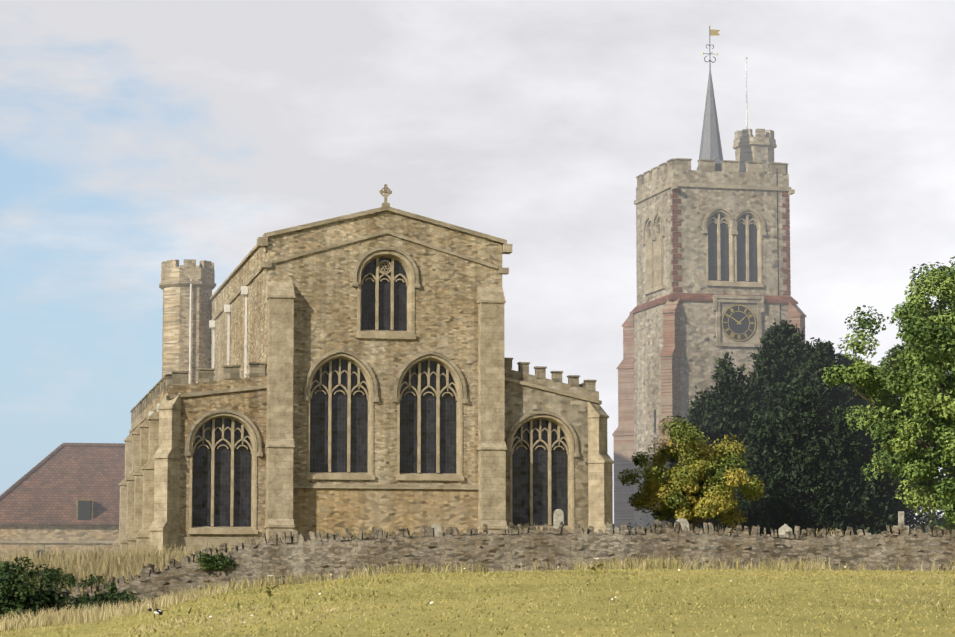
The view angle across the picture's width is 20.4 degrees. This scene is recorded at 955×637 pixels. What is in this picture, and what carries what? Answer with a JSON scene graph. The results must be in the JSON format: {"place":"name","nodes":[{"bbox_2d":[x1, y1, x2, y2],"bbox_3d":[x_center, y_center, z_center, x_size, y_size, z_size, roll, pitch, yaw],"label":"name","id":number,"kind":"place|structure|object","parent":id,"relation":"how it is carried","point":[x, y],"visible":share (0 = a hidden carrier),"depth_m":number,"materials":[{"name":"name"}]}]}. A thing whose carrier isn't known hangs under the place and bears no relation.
{"place":"outdoors","nodes":[
{"label":"outdoors","id":0,"kind":"place"},
{"bbox_2d":[0,560,954,636],"bbox_3d":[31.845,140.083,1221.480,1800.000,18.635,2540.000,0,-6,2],"label":"terrain","id":1,"kind":"structure","parent":0,"point":[841,630],"depth_m":51.25,"materials":[{"name":"green plant"}]},
{"bbox_2d":[0,561,62,589],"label":"scrub","id":2,"kind":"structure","parent":1,"relation":"on","point":[37,571],"depth_m":104.28,"materials":[{"name":"green plant"}]},
{"bbox_2d":[0,556,91,619],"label":"bramble bush","id":3,"kind":"object","parent":1,"relation":"on","point":[16,595],"visible":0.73,"depth_m":86.34,"materials":[{"name":"green plant"}]},
{"bbox_2d":[29,567,77,594],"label":"scrub","id":4,"kind":"object","parent":1,"relation":"on","point":[60,572],"visible":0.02,"depth_m":103.93,"materials":[{"name":"green plant"}]},
{"bbox_2d":[0,526,118,561],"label":"vestry walls","id":5,"kind":"structure","parent":1,"relation":"on","point":[78,533],"depth_m":136.58,"materials":[{"name":"stone"}]},
{"bbox_2d":[30,546,52,555],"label":"gravestone","id":6,"kind":"object","parent":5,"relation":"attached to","point":[40,549],"visible":0.23,"depth_m":136.28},
{"bbox_2d":[0,524,118,543],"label":"vestry string course","id":7,"kind":"object","parent":5,"relation":"attached to","point":[45,541],"depth_m":136.49,"materials":[{"name":"stone"}]},
{"bbox_2d":[0,447,124,524],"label":"vestry roof tiles","id":8,"kind":"object","parent":5,"relation":"on","point":[55,486],"visible":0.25,"depth_m":138.47,"materials":[{"name":"tile"}]},
{"bbox_2d":[0,443,124,500],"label":"vestry ridge tiles","id":9,"kind":"object","parent":8,"relation":"on","point":[36,467],"visible":0.73,"depth_m":140.45,"materials":[{"name":"tile"}]},
{"bbox_2d":[76,499,92,519],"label":"window frame","id":10,"kind":"object","parent":8,"relation":"attached to","point":[77,500],"visible":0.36,"depth_m":136.99,"materials":[{"name":"stone"}]},
{"bbox_2d":[78,501,90,519],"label":"window pane","id":11,"kind":"structure","parent":10,"relation":"in","point":[84,510],"depth_m":136.93,"materials":[{"name":"glass"}]},
{"bbox_2d":[62,573,133,594],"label":"scrub","id":12,"kind":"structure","parent":1,"relation":"on","point":[71,580],"depth_m":102.62,"materials":[{"name":"green plant"}]},
{"bbox_2d":[73,582,140,608],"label":"bramble bush","id":13,"kind":"object","parent":1,"relation":"on","point":[111,594],"visible":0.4,"depth_m":92.24,"materials":[{"name":"green plant"}]},
{"bbox_2d":[0,578,260,631],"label":"dry grass","id":14,"kind":"structure","parent":1,"relation":"on","point":[60,616],"depth_m":77.39,"materials":[{"name":"plant"}]},
{"bbox_2d":[0,539,267,595],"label":"dry grass","id":15,"kind":"structure","parent":1,"relation":"on","point":[79,566],"depth_m":106.31,"materials":[{"name":"plant"}]},
{"bbox_2d":[113,393,181,557],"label":"buttresses","id":16,"kind":"structure","parent":1,"relation":"on","point":[149,484],"depth_m":116.52,"materials":[{"name":"stone"}]},
{"bbox_2d":[148,608,169,618],"bbox_3d":[-7.435,6.863,61.751,0.555,0.240,0.128,2,-7,-18],"label":"magpie","id":17,"kind":"object","parent":1,"relation":"on","point":[156,610],"depth_m":61.70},
{"bbox_2d":[161,259,214,383],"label":"stair turret","id":18,"kind":"object","parent":1,"relation":"on","point":[175,331],"visible":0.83,"depth_m":137.03,"materials":[{"name":"stone"}]},
{"bbox_2d":[159,280,215,289],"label":"string course","id":19,"kind":"object","parent":18,"relation":"on","point":[162,285],"visible":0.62,"depth_m":137.07,"materials":[{"name":"stone"}]},
{"bbox_2d":[189,279,191,383],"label":"drainpipe","id":20,"kind":"object","parent":18,"relation":"attached to","point":[190,333],"visible":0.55,"depth_m":136.63,"materials":[{"name":"metal"}]},
{"bbox_2d":[131,375,265,536],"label":"aisle","id":21,"kind":"object","parent":1,"relation":"on","point":[250,405],"visible":0.08,"depth_m":112.93,"materials":[{"name":"brown stone"}]},
{"bbox_2d":[149,403,159,416],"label":"aisle hoppers","id":22,"kind":"object","parent":21,"relation":"on","point":[151,412],"visible":0.17,"depth_m":119.09,"materials":[{"name":"white paint"}]},
{"bbox_2d":[130,362,265,422],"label":"aisle battlements","id":23,"kind":"object","parent":21,"relation":"on","point":[206,375],"visible":0.88,"depth_m":113.41,"materials":[{"name":"stone"}]},
{"bbox_2d":[129,385,266,553],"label":"aisle strings","id":24,"kind":"object","parent":21,"relation":"attached to","point":[190,542],"visible":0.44,"depth_m":112.38},
{"bbox_2d":[188,413,257,533],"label":"window surround","id":25,"kind":"object","parent":21,"relation":"on","point":[252,529],"visible":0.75,"depth_m":112.73,"materials":[{"name":"stone"}]},
{"bbox_2d":[192,418,251,526],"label":"window glass","id":26,"kind":"object","parent":25,"relation":"in","point":[201,515],"depth_m":113.13,"materials":[{"name":"glass"}]},
{"bbox_2d":[193,417,252,526],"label":"window tracery","id":27,"kind":"object","parent":25,"relation":"in","point":[232,445],"visible":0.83,"depth_m":113.05,"materials":[{"name":"stone"}]},
{"bbox_2d":[185,409,262,456],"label":"hood mould","id":28,"kind":"object","parent":21,"relation":"attached to","point":[243,416],"visible":0.98,"depth_m":112.90,"materials":[{"name":"stone"}]},
{"bbox_2d":[265,576,277,596],"bbox_3d":[-4.936,6.472,63.673,0.333,0.601,0.532,0,-6,2],"label":"weed","id":29,"kind":"object","parent":1,"relation":"on","point":[268,591],"visible":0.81,"depth_m":63.70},
{"bbox_2d":[265,486,477,540],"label":"wall base","id":30,"kind":"object","parent":1,"relation":"on","point":[327,510],"visible":0.21,"depth_m":113.78,"materials":[{"name":"stone"}]},
{"bbox_2d":[211,211,501,485],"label":"church wall","id":31,"kind":"structure","parent":30,"relation":"on","point":[446,309],"depth_m":114.83,"materials":[{"name":"stone"}]},
{"bbox_2d":[209,286,247,377],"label":"downpipes","id":32,"kind":"object","parent":31,"relation":"attached to","point":[244,290],"visible":0.67,"depth_m":128.24,"materials":[{"name":"metal"}]},
{"bbox_2d":[306,353,374,479],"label":"window surround","id":33,"kind":"object","parent":31,"relation":"attached to","point":[343,475],"visible":0.75,"depth_m":113.93,"materials":[{"name":"stone"}]},
{"bbox_2d":[310,359,367,472],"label":"window glass","id":34,"kind":"object","parent":33,"relation":"in","point":[319,434],"depth_m":114.27,"materials":[{"name":"glass"}]},
{"bbox_2d":[310,358,368,471],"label":"window tracery","id":35,"kind":"object","parent":33,"relation":"in","point":[329,390],"visible":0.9,"depth_m":114.22,"materials":[{"name":"stone"}]},
{"bbox_2d":[303,349,378,401],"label":"hood mould","id":36,"kind":"object","parent":31,"relation":"attached to","point":[356,356],"visible":1,"depth_m":114.08,"materials":[{"name":"stone"}]},
{"bbox_2d":[209,206,511,489],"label":"nave dressings","id":37,"kind":"structure","parent":31,"relation":"attached to","point":[262,242],"depth_m":114.84,"materials":[{"name":"stone"}]},
{"bbox_2d":[379,184,391,206],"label":"gable cross","id":38,"kind":"object","parent":37,"relation":"on","point":[385,191],"visible":0.96,"depth_m":115.39,"materials":[{"name":"stone"}]},
{"bbox_2d":[352,247,419,287],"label":"hood mould","id":39,"kind":"object","parent":31,"relation":"attached to","point":[400,251],"visible":0.96,"depth_m":114.94,"materials":[{"name":"stone"}]},
{"bbox_2d":[356,251,415,338],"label":"window surround","id":40,"kind":"object","parent":31,"relation":"on","point":[405,263],"visible":0.79,"depth_m":114.89,"materials":[{"name":"stone"}]},
{"bbox_2d":[361,258,406,330],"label":"window glass","id":41,"kind":"object","parent":40,"relation":"in","point":[368,306],"depth_m":115.24,"materials":[{"name":"glass"}]},
{"bbox_2d":[361,258,407,329],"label":"window tracery","id":42,"kind":"object","parent":40,"relation":"in","point":[377,277],"visible":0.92,"depth_m":115.14,"materials":[{"name":"stone"}]},
{"bbox_2d":[392,351,467,402],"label":"hood mould","id":43,"kind":"object","parent":31,"relation":"attached to","point":[447,359],"visible":0.96,"depth_m":114.84,"materials":[{"name":"stone"}]},
{"bbox_2d":[396,355,463,480],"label":"window surround","id":44,"kind":"object","parent":31,"relation":"attached to","point":[457,475],"visible":0.79,"depth_m":114.72,"materials":[{"name":"stone"}]},
{"bbox_2d":[400,360,455,472],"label":"window glass","id":45,"kind":"object","parent":44,"relation":"in","point":[408,432],"depth_m":115.03,"materials":[{"name":"glass"}]},
{"bbox_2d":[400,359,457,472],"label":"window tracery","id":46,"kind":"object","parent":44,"relation":"in","point":[437,391],"visible":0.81,"depth_m":114.97,"materials":[{"name":"stone"}]},
{"bbox_2d":[265,281,507,540],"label":"buttresses","id":47,"kind":"structure","parent":1,"relation":"on","point":[491,448],"depth_m":113.70,"materials":[{"name":"stone"}]},
{"bbox_2d":[431,524,441,535],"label":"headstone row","id":48,"kind":"object","parent":1,"relation":"on","point":[437,528],"visible":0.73,"depth_m":108.27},
{"bbox_2d":[0,568,954,636],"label":"grass blades","id":49,"kind":"object","parent":1,"relation":"on","point":[451,576],"visible":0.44,"depth_m":57.59,"materials":[{"name":"green plant"}]},
{"bbox_2d":[0,568,954,636],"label":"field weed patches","id":50,"kind":"object","parent":1,"relation":"on","point":[374,594],"visible":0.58,"depth_m":63.56,"materials":[{"name":"green plant"}]},
{"bbox_2d":[1,567,953,636],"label":"field seedheads","id":51,"kind":"object","parent":1,"relation":"on","point":[527,596],"visible":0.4,"depth_m":60.69,"materials":[{"name":"beige plant"}]},
{"bbox_2d":[64,554,954,610],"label":"tall dry grass","id":52,"kind":"structure","parent":1,"relation":"on","point":[360,573],"depth_m":97.35,"materials":[{"name":"plant"}]},
{"bbox_2d":[109,568,954,636],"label":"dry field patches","id":53,"kind":"object","parent":1,"relation":"on","point":[194,623],"visible":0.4,"depth_m":51.92,"materials":[{"name":"beige plant"}]},
{"bbox_2d":[109,565,954,622],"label":"meadow flower heads","id":54,"kind":"object","parent":1,"relation":"on","point":[464,568],"visible":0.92,"depth_m":57.47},
{"bbox_2d":[505,369,598,531],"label":"aisle","id":55,"kind":"object","parent":1,"relation":"on","point":[521,400],"visible":0.04,"depth_m":115.77,"materials":[{"name":"grey stone"}]},
{"bbox_2d":[510,415,573,532],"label":"window surround","id":56,"kind":"object","parent":55,"relation":"on","point":[569,438],"visible":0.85,"depth_m":115.70,"materials":[{"name":"stone"}]},
{"bbox_2d":[512,420,567,525],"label":"window glazing","id":57,"kind":"structure","parent":56,"relation":"in","point":[520,482],"depth_m":115.87,"materials":[{"name":"glass"}]},
{"bbox_2d":[512,419,568,524],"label":"window tracery","id":58,"kind":"object","parent":56,"relation":"in","point":[531,445],"visible":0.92,"depth_m":115.79,"materials":[{"name":"stone"}]},
{"bbox_2d":[506,411,579,456],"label":"hood mould","id":59,"kind":"object","parent":55,"relation":"attached to","point":[561,418],"visible":0.98,"depth_m":115.64,"materials":[{"name":"stone"}]},
{"bbox_2d":[504,358,596,390],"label":"battlements","id":60,"kind":"object","parent":55,"relation":"on","point":[573,380],"visible":0.27,"depth_m":116.02,"materials":[{"name":"stone"}]},
{"bbox_2d":[505,377,601,404],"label":"aisle strings","id":61,"kind":"object","parent":55,"relation":"attached to","point":[599,402],"visible":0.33,"depth_m":115.84},
{"bbox_2d":[553,509,563,528],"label":"tall headstone","id":62,"kind":"object","parent":1,"relation":"on","point":[558,516],"visible":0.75,"depth_m":111.09,"materials":[{"name":"stone"}]},
{"bbox_2d":[587,559,603,570],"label":"weed","id":63,"kind":"object","parent":1,"relation":"on","point":[594,568],"visible":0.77,"depth_m":74.49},
{"bbox_2d":[587,402,614,533],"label":"aisle buttresses","id":64,"kind":"structure","parent":1,"relation":"on","point":[600,484],"depth_m":115.69,"materials":[{"name":"stone"}]},
{"bbox_2d":[620,519,661,532],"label":"understorey","id":65,"kind":"object","parent":1,"relation":"on","point":[636,525],"depth_m":130.02,"materials":[{"name":"green plant"}]},
{"bbox_2d":[674,518,688,531],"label":"headstone","id":66,"kind":"object","parent":1,"relation":"on","point":[683,522],"visible":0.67,"depth_m":105.26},
{"bbox_2d":[617,415,764,530],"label":"autumn tree","id":67,"kind":"object","parent":1,"relation":"on","point":[678,491],"depth_m":118.82,"materials":[{"name":"plant"}]},
{"bbox_2d":[612,298,805,530],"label":"tower buttresses","id":68,"kind":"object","parent":1,"relation":"on","point":[670,356],"visible":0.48,"depth_m":144.76,"materials":[{"name":"stone"}]},
{"bbox_2d":[644,219,654,294],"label":"window surround","id":69,"kind":"object","parent":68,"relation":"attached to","point":[649,289],"visible":0.33,"depth_m":144.45,"materials":[{"name":"stone"}]},
{"bbox_2d":[648,223,653,287],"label":"belfry tracery","id":70,"kind":"object","parent":69,"relation":"attached to","point":[652,261],"visible":0.35,"depth_m":143.82,"materials":[{"name":"stone"}]},
{"bbox_2d":[653,215,664,291],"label":"window surround","id":71,"kind":"object","parent":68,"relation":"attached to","point":[658,286],"visible":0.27,"depth_m":142.89,"materials":[{"name":"stone"}]},
{"bbox_2d":[657,218,662,283],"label":"belfry tracery","id":72,"kind":"object","parent":71,"relation":"attached to","point":[659,228],"visible":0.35,"depth_m":142.32,"materials":[{"name":"stone"}]},
{"bbox_2d":[715,163,720,170],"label":"dark lucarne","id":73,"kind":"object","parent":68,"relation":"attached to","point":[717,167],"visible":0.43,"depth_m":143.43,"materials":[{"name":"black"}]},
{"bbox_2d":[706,210,734,286],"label":"window surround","id":74,"kind":"object","parent":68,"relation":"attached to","point":[730,283],"visible":0.71,"depth_m":140.64,"materials":[{"name":"stone"}]},
{"bbox_2d":[708,214,728,280],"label":"window glazing","id":75,"kind":"structure","parent":74,"relation":"in","point":[712,248],"depth_m":140.83,"materials":[{"name":"glass"}]},
{"bbox_2d":[708,213,729,280],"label":"window tracery","id":76,"kind":"object","parent":74,"relation":"in","point":[718,220],"visible":0.83,"depth_m":140.75,"materials":[{"name":"stone"}]},
{"bbox_2d":[713,295,763,346],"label":"clock surround","id":77,"kind":"object","parent":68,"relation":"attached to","point":[753,304],"visible":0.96,"depth_m":140.06,"materials":[{"name":"stone"}]},
{"bbox_2d":[721,304,754,340],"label":"clock face","id":78,"kind":"object","parent":77,"relation":"attached to","point":[738,329],"visible":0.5,"depth_m":140.06},
{"bbox_2d":[722,305,755,340],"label":"clock gilding","id":79,"kind":"object","parent":78,"relation":"attached to","point":[738,322],"visible":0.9,"depth_m":140.04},
{"bbox_2d":[745,57,747,128],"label":"flagpole","id":80,"kind":"object","parent":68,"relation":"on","point":[746,97],"visible":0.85,"depth_m":147.37,"materials":[{"name":"metal"}]},
{"bbox_2d":[735,211,763,287],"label":"window surround","id":81,"kind":"object","parent":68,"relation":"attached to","point":[759,259],"visible":0.67,"depth_m":141.07,"materials":[{"name":"stone"}]},
{"bbox_2d":[736,215,757,281],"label":"belfry glass","id":82,"kind":"object","parent":81,"relation":"in","point":[741,257],"depth_m":141.22,"materials":[{"name":"glass"}]},
{"bbox_2d":[737,214,758,281],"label":"window tracery","id":83,"kind":"object","parent":81,"relation":"in","point":[746,222],"visible":0.83,"depth_m":141.14,"materials":[{"name":"stone"}]},
{"bbox_2d":[777,180,780,321],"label":"lightning conductor","id":84,"kind":"object","parent":68,"relation":"attached to","point":[777,247],"visible":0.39,"depth_m":141.43,"materials":[{"name":"black metal"}]},
{"bbox_2d":[634,300,795,531],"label":"tower wall","id":85,"kind":"structure","parent":1,"relation":"on","point":[701,351],"depth_m":140.72,"materials":[{"name":"stone"}]},
{"bbox_2d":[654,410,655,432],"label":"slit window","id":86,"kind":"structure","parent":85,"relation":"in","point":[654,421],"depth_m":141.32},
{"bbox_2d":[630,293,797,313],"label":"string course","id":87,"kind":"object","parent":85,"relation":"attached to","point":[709,298],"visible":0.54,"depth_m":140.72,"materials":[{"name":"stone"}]},
{"bbox_2d":[778,524,791,536],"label":"headstone","id":88,"kind":"object","parent":1,"relation":"on","point":[783,529],"visible":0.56,"depth_m":106.33,"materials":[{"name":"stone"}]},
{"bbox_2d":[664,318,925,536],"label":"yew tree","id":89,"kind":"object","parent":1,"relation":"on","point":[806,485],"depth_m":125.28,"materials":[{"name":"plant"}]},
{"bbox_2d":[820,256,954,534],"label":"lime tree","id":90,"kind":"object","parent":1,"relation":"on","point":[908,372],"depth_m":120.73,"materials":[{"name":"plant"}]},
{"bbox_2d":[893,511,908,530],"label":"headstone cross","id":91,"kind":"object","parent":1,"relation":"on","point":[900,516],"visible":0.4,"depth_m":105.13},
{"bbox_2d":[907,473,950,531],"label":"understorey","id":92,"kind":"object","parent":1,"relation":"on","point":[920,516],"visible":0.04,"depth_m":128.51,"materials":[{"name":"green plant"}]},
{"bbox_2d":[0,0,954,528],"label":"sky","id":93,"kind":"structure","parent":0,"point":[136,136],"materials":[{"name":"white"}]},
{"bbox_2d":[56,532,954,609],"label":"boundary wall","id":94,"kind":"structure","parent":0,"point":[908,551],"depth_m":99.28,"materials":[{"name":"stone"}]},
{"bbox_2d":[53,520,954,599],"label":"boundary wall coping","id":95,"kind":"object","parent":94,"relation":"on","point":[658,526],"visible":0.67,"depth_m":99.45,"materials":[{"name":"stone"}]},
{"bbox_2d":[196,551,240,570],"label":"ivy","id":96,"kind":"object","parent":95,"relation":"attached to","point":[211,562],"depth_m":99.38,"materials":[{"name":"green plant"}]},
{"bbox_2d":[61,522,846,595],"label":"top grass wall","id":97,"kind":"structure","parent":95,"relation":"on","point":[388,535],"depth_m":99.58,"materials":[{"name":"plant"}]},
{"bbox_2d":[697,69,722,170],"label":"spirelet","id":98,"kind":"object","parent":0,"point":[710,147],"visible":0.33,"depth_m":144.31,"materials":[{"name":"metal"}]},
{"bbox_2d":[704,27,715,68],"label":"iron weathervane","id":99,"kind":"object","parent":98,"relation":"on","point":[709,50],"visible":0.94,"depth_m":145.12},
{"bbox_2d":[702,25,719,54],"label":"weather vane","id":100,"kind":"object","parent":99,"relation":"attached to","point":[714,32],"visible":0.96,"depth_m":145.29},
{"bbox_2d":[636,169,789,305],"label":"tower wall","id":101,"kind":"structure","parent":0,"point":[696,205],"depth_m":141.11,"materials":[{"name":"stone"}]},
{"bbox_2d":[642,216,655,244],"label":"belfry hood","id":102,"kind":"object","parent":101,"relation":"attached to","point":[645,224],"visible":0.79,"depth_m":144.21,"materials":[{"name":"stone"}]},
{"bbox_2d":[651,211,664,240],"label":"belfry hood","id":103,"kind":"object","parent":101,"relation":"attached to","point":[659,213],"visible":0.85,"depth_m":141.97,"materials":[{"name":"stone"}]},
{"bbox_2d":[636,158,788,187],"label":"battlements","id":104,"kind":"object","parent":101,"relation":"on","point":[703,165],"visible":0.44,"depth_m":141.52,"materials":[{"name":"stone"}]},
{"bbox_2d":[634,182,794,403],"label":"tower strings","id":105,"kind":"object","parent":101,"relation":"attached to","point":[675,185],"visible":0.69,"depth_m":141.24},
{"bbox_2d":[702,206,737,234],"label":"hood mould","id":106,"kind":"object","parent":101,"relation":"attached to","point":[704,230],"visible":0.94,"depth_m":140.71,"materials":[{"name":"stone"}]},
{"bbox_2d":[671,188,790,294],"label":"quoins","id":107,"kind":"object","parent":101,"relation":"attached to","point":[676,246],"visible":0.79,"depth_m":140.29,"materials":[{"name":"brick"}]},
{"bbox_2d":[731,207,765,235],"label":"hood mould","id":108,"kind":"object","parent":101,"relation":"attached to","point":[758,214],"visible":0.98,"depth_m":141.15,"materials":[{"name":"stone"}]},
{"bbox_2d":[733,129,775,171],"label":"stair turret","id":109,"kind":"object","parent":101,"relation":"on","point":[764,154],"visible":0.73,"depth_m":146.64,"materials":[{"name":"stone"}]},
{"bbox_2d":[733,141,776,148],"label":"string course","id":110,"kind":"object","parent":109,"relation":"attached to","point":[754,143],"visible":0.54,"depth_m":146.58,"materials":[{"name":"stone"}]}
]}

